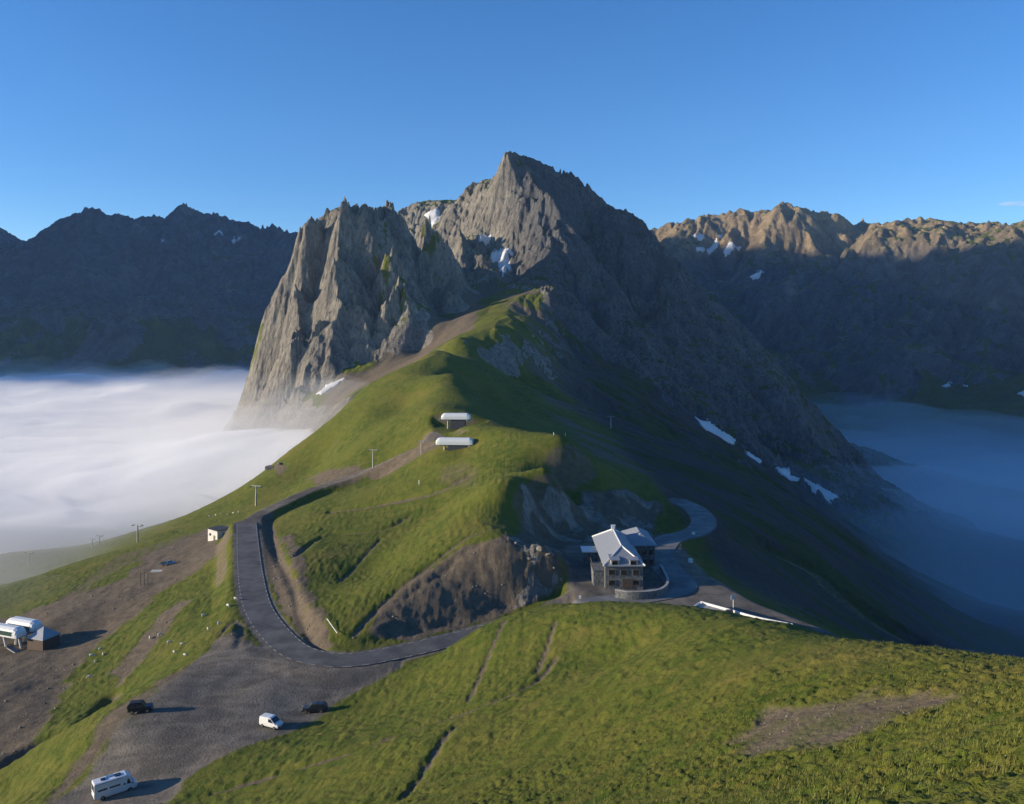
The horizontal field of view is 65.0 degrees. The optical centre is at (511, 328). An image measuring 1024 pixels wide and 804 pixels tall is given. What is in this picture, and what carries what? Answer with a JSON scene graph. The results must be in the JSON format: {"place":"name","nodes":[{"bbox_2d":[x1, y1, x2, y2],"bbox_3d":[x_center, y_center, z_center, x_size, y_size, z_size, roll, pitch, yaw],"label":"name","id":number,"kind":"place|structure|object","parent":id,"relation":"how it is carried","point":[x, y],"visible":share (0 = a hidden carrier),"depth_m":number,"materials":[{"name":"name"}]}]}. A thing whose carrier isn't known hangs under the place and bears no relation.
{"place":"outdoors","nodes":[
{"label":"outdoors","id":0,"kind":"place"},
{"bbox_2d":[236,522,484,666],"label":"road","id":1,"kind":"structure","parent":0,"point":[276,634],"depth_m":185.10,"materials":[{"name":"grey asphalt"}]},
{"bbox_2d":[237,552,449,666],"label":"road marking","id":2,"kind":"object","parent":1,"relation":"on","point":[299,661],"visible":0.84,"depth_m":173.75,"materials":[{"name":"paint"}]},
{"bbox_2d":[256,526,490,653],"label":"road marking","id":3,"kind":"object","parent":1,"relation":"on","point":[324,651],"visible":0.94,"depth_m":185.65,"materials":[{"name":"paint"}]},
{"bbox_2d":[0,350,1023,803],"bbox_3d":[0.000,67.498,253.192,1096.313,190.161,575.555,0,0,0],"label":"ground","id":4,"kind":"structure","parent":0,"point":[530,470],"depth_m":177.74,"materials":[{"name":"green plant"}]},
{"bbox_2d":[0,616,60,652],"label":"gondola station","id":5,"kind":"object","parent":4,"relation":"on","point":[18,628],"visible":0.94,"depth_m":216.09,"materials":[{"name":"white metal"}]},
{"bbox_2d":[91,770,137,800],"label":"camper van","id":6,"kind":"object","parent":4,"relation":"on","point":[112,784],"visible":1,"depth_m":121.69,"materials":[{"name":"paint"}]},
{"bbox_2d":[131,524,142,541],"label":"lift pylon","id":7,"kind":"object","parent":4,"relation":"on","point":[137,529],"visible":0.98,"depth_m":349.05,"materials":[{"name":"metal"}]},
{"bbox_2d":[127,699,153,714],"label":"off road car","id":8,"kind":"object","parent":4,"relation":"on","point":[133,706],"visible":1,"depth_m":145.60,"materials":[{"name":"paint"}]},
{"bbox_2d":[160,560,175,565],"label":"pickup truck","id":9,"kind":"object","parent":4,"relation":"on","point":[171,562],"visible":0.99,"depth_m":282.05,"materials":[{"name":"blue paint"}]},
{"bbox_2d":[207,525,228,540],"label":"hut","id":10,"kind":"object","parent":4,"relation":"on","point":[216,532],"visible":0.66,"depth_m":306.33,"materials":[{"name":"white paint"}]},
{"bbox_2d":[249,485,262,505],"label":"lift pylon","id":11,"kind":"object","parent":4,"relation":"on","point":[255,493],"visible":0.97,"depth_m":364.05,"materials":[{"name":"metal"}]},
{"bbox_2d":[265,465,272,470],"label":"boulder","id":12,"kind":"object","parent":4,"relation":"on","point":[268,467],"visible":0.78,"depth_m":408.47,"materials":[{"name":"grey stone"}]},
{"bbox_2d":[259,713,283,729],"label":"van","id":13,"kind":"object","parent":4,"relation":"on","point":[274,722],"visible":1,"depth_m":140.52,"materials":[{"name":"paint"}]},
{"bbox_2d":[301,701,327,713],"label":"estate car","id":14,"kind":"object","parent":4,"relation":"on","point":[318,706],"visible":1,"depth_m":147.04,"materials":[{"name":"grey paint"}]},
{"bbox_2d":[367,449,378,467],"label":"lift pylon","id":15,"kind":"object","parent":4,"relation":"on","point":[372,456],"visible":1,"depth_m":344.44,"materials":[{"name":"metal"}]},
{"bbox_2d":[433,437,473,450],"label":"chairlift station","id":16,"kind":"object","parent":4,"relation":"on","point":[454,443],"visible":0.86,"depth_m":312.76,"materials":[{"name":"metal"}]},
{"bbox_2d":[439,413,471,428],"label":"chairlift station","id":17,"kind":"object","parent":4,"relation":"on","point":[458,420],"visible":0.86,"depth_m":350.33,"materials":[{"name":"metal"}]},
{"bbox_2d":[0,541,942,781],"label":"stones","id":18,"kind":"object","parent":4,"relation":"on","point":[20,727],"visible":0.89,"depth_m":193.34,"materials":[{"name":"grey stone"}]},
{"bbox_2d":[536,546,543,551],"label":"boulder","id":19,"kind":"object","parent":4,"relation":"on","point":[539,548],"visible":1,"depth_m":208.05,"materials":[{"name":"grey stone"}]},
{"bbox_2d":[546,553,553,557],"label":"boulder","id":20,"kind":"object","parent":4,"relation":"on","point":[549,555],"visible":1,"depth_m":207.01,"materials":[{"name":"grey stone"}]},
{"bbox_2d":[580,525,656,589],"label":"mountain lodge","id":21,"kind":"structure","parent":4,"relation":"on","point":[613,558],"depth_m":206.41,"materials":[{"name":"stone"}]},
{"bbox_2d":[609,580,615,585],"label":"window","id":22,"kind":"structure","parent":21,"relation":"in","point":[611,582],"depth_m":199.95,"materials":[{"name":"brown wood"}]},
{"bbox_2d":[609,570,615,574],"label":"window","id":23,"kind":"structure","parent":21,"relation":"in","point":[611,572],"depth_m":199.95,"materials":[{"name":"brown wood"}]},
{"bbox_2d":[621,570,627,574],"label":"window","id":24,"kind":"structure","parent":21,"relation":"in","point":[623,572],"depth_m":199.95,"materials":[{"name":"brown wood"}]},
{"bbox_2d":[623,579,632,588],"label":"door","id":25,"kind":"structure","parent":21,"relation":"in","point":[627,583],"depth_m":199.90,"materials":[{"name":"brown wood"}]},
{"bbox_2d":[633,580,639,585],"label":"window","id":26,"kind":"structure","parent":21,"relation":"in","point":[635,582],"depth_m":199.95,"materials":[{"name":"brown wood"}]},
{"bbox_2d":[633,570,639,574],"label":"window","id":27,"kind":"structure","parent":21,"relation":"in","point":[635,572],"depth_m":199.95,"materials":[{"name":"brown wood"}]},
{"bbox_2d":[642,549,646,554],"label":"window","id":28,"kind":"structure","parent":21,"relation":"in","point":[644,551],"depth_m":217.15,"materials":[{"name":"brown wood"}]},
{"bbox_2d":[649,559,653,564],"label":"window","id":29,"kind":"structure","parent":21,"relation":"in","point":[651,561],"depth_m":217.15,"materials":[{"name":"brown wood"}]},
{"bbox_2d":[649,549,653,554],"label":"window","id":30,"kind":"structure","parent":21,"relation":"in","point":[651,551],"depth_m":217.15,"materials":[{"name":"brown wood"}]},
{"bbox_2d":[615,564,668,599],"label":"terrace wall","id":31,"kind":"structure","parent":4,"relation":"on","point":[641,595],"depth_m":193.42,"materials":[{"name":"stone"}]},
{"bbox_2d":[694,601,792,624],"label":"low roadside wall","id":32,"kind":"structure","parent":4,"relation":"on","point":[702,604],"depth_m":181.45,"materials":[{"name":"concrete"}]},
{"bbox_2d":[0,151,1023,609],"bbox_3d":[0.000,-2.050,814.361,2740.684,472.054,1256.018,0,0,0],"label":"mountain","id":33,"kind":"structure","parent":0,"point":[592,301],"depth_m":723.52,"materials":[{"name":"grey stone"}]},
{"bbox_2d":[316,377,345,394],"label":"snow patch","id":34,"kind":"object","parent":33,"relation":"on","point":[327,387],"visible":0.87,"depth_m":629.48,"materials":[{"name":"white snow"}]},
{"bbox_2d":[424,207,439,225],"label":"snow patch","id":35,"kind":"object","parent":33,"relation":"on","point":[434,214],"visible":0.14,"depth_m":1253.35,"materials":[{"name":"white snow"}]},
{"bbox_2d":[479,233,491,247],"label":"snow patch","id":36,"kind":"object","parent":33,"relation":"on","point":[486,239],"visible":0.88,"depth_m":923.52,"materials":[{"name":"white snow"}]},
{"bbox_2d":[491,247,513,276],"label":"snow patch","id":37,"kind":"object","parent":33,"relation":"on","point":[500,257],"visible":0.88,"depth_m":885.08,"materials":[{"name":"white snow"}]},
{"bbox_2d":[695,417,735,444],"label":"snow patch","id":38,"kind":"object","parent":33,"relation":"on","point":[706,425],"visible":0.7,"depth_m":617.83,"materials":[{"name":"white snow"}]},
{"bbox_2d":[744,450,761,462],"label":"snow patch","id":39,"kind":"object","parent":33,"relation":"on","point":[757,459],"visible":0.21,"depth_m":610.37,"materials":[{"name":"white snow"}]},
{"bbox_2d":[775,466,799,481],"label":"snow patch","id":40,"kind":"object","parent":33,"relation":"on","point":[784,472],"visible":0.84,"depth_m":608.76,"materials":[{"name":"white snow"}]},
{"bbox_2d":[804,478,837,502],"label":"snow patch","id":41,"kind":"object","parent":33,"relation":"on","point":[828,495],"visible":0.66,"depth_m":607.85,"materials":[{"name":"white snow"}]},
{"bbox_2d":[0,201,1023,467],"bbox_3d":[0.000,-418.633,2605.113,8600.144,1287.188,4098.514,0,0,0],"label":"mountains","id":42,"kind":"structure","parent":0,"point":[120,333],"depth_m":1911.78,"materials":[{"name":"stone"}]},
{"bbox_2d":[692,233,704,240],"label":"snow patch","id":43,"kind":"object","parent":42,"relation":"on","point":[699,237],"visible":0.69,"depth_m":2548.02,"materials":[{"name":"white snow"}]},
{"bbox_2d":[696,234,722,254],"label":"snow patch","id":44,"kind":"object","parent":42,"relation":"on","point":[714,246],"visible":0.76,"depth_m":2520.65,"materials":[{"name":"white snow"}]},
{"bbox_2d":[723,242,740,256],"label":"snow patch","id":45,"kind":"object","parent":42,"relation":"on","point":[730,247],"visible":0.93,"depth_m":2492.77,"materials":[{"name":"white snow"}]},
{"bbox_2d":[750,270,763,279],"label":"snow patch","id":46,"kind":"object","parent":42,"relation":"on","point":[755,276],"visible":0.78,"depth_m":2265.97,"materials":[{"name":"white snow"}]},
{"bbox_2d":[0,0,1023,354],"label":"sky","id":47,"kind":"structure","parent":0,"point":[265,113],"materials":[{"name":"blue"}]},
{"bbox_2d":[572,500,715,602],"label":"road","id":48,"kind":"structure","parent":0,"point":[682,582],"depth_m":226.76,"materials":[{"name":"grey asphalt"}]}
]}

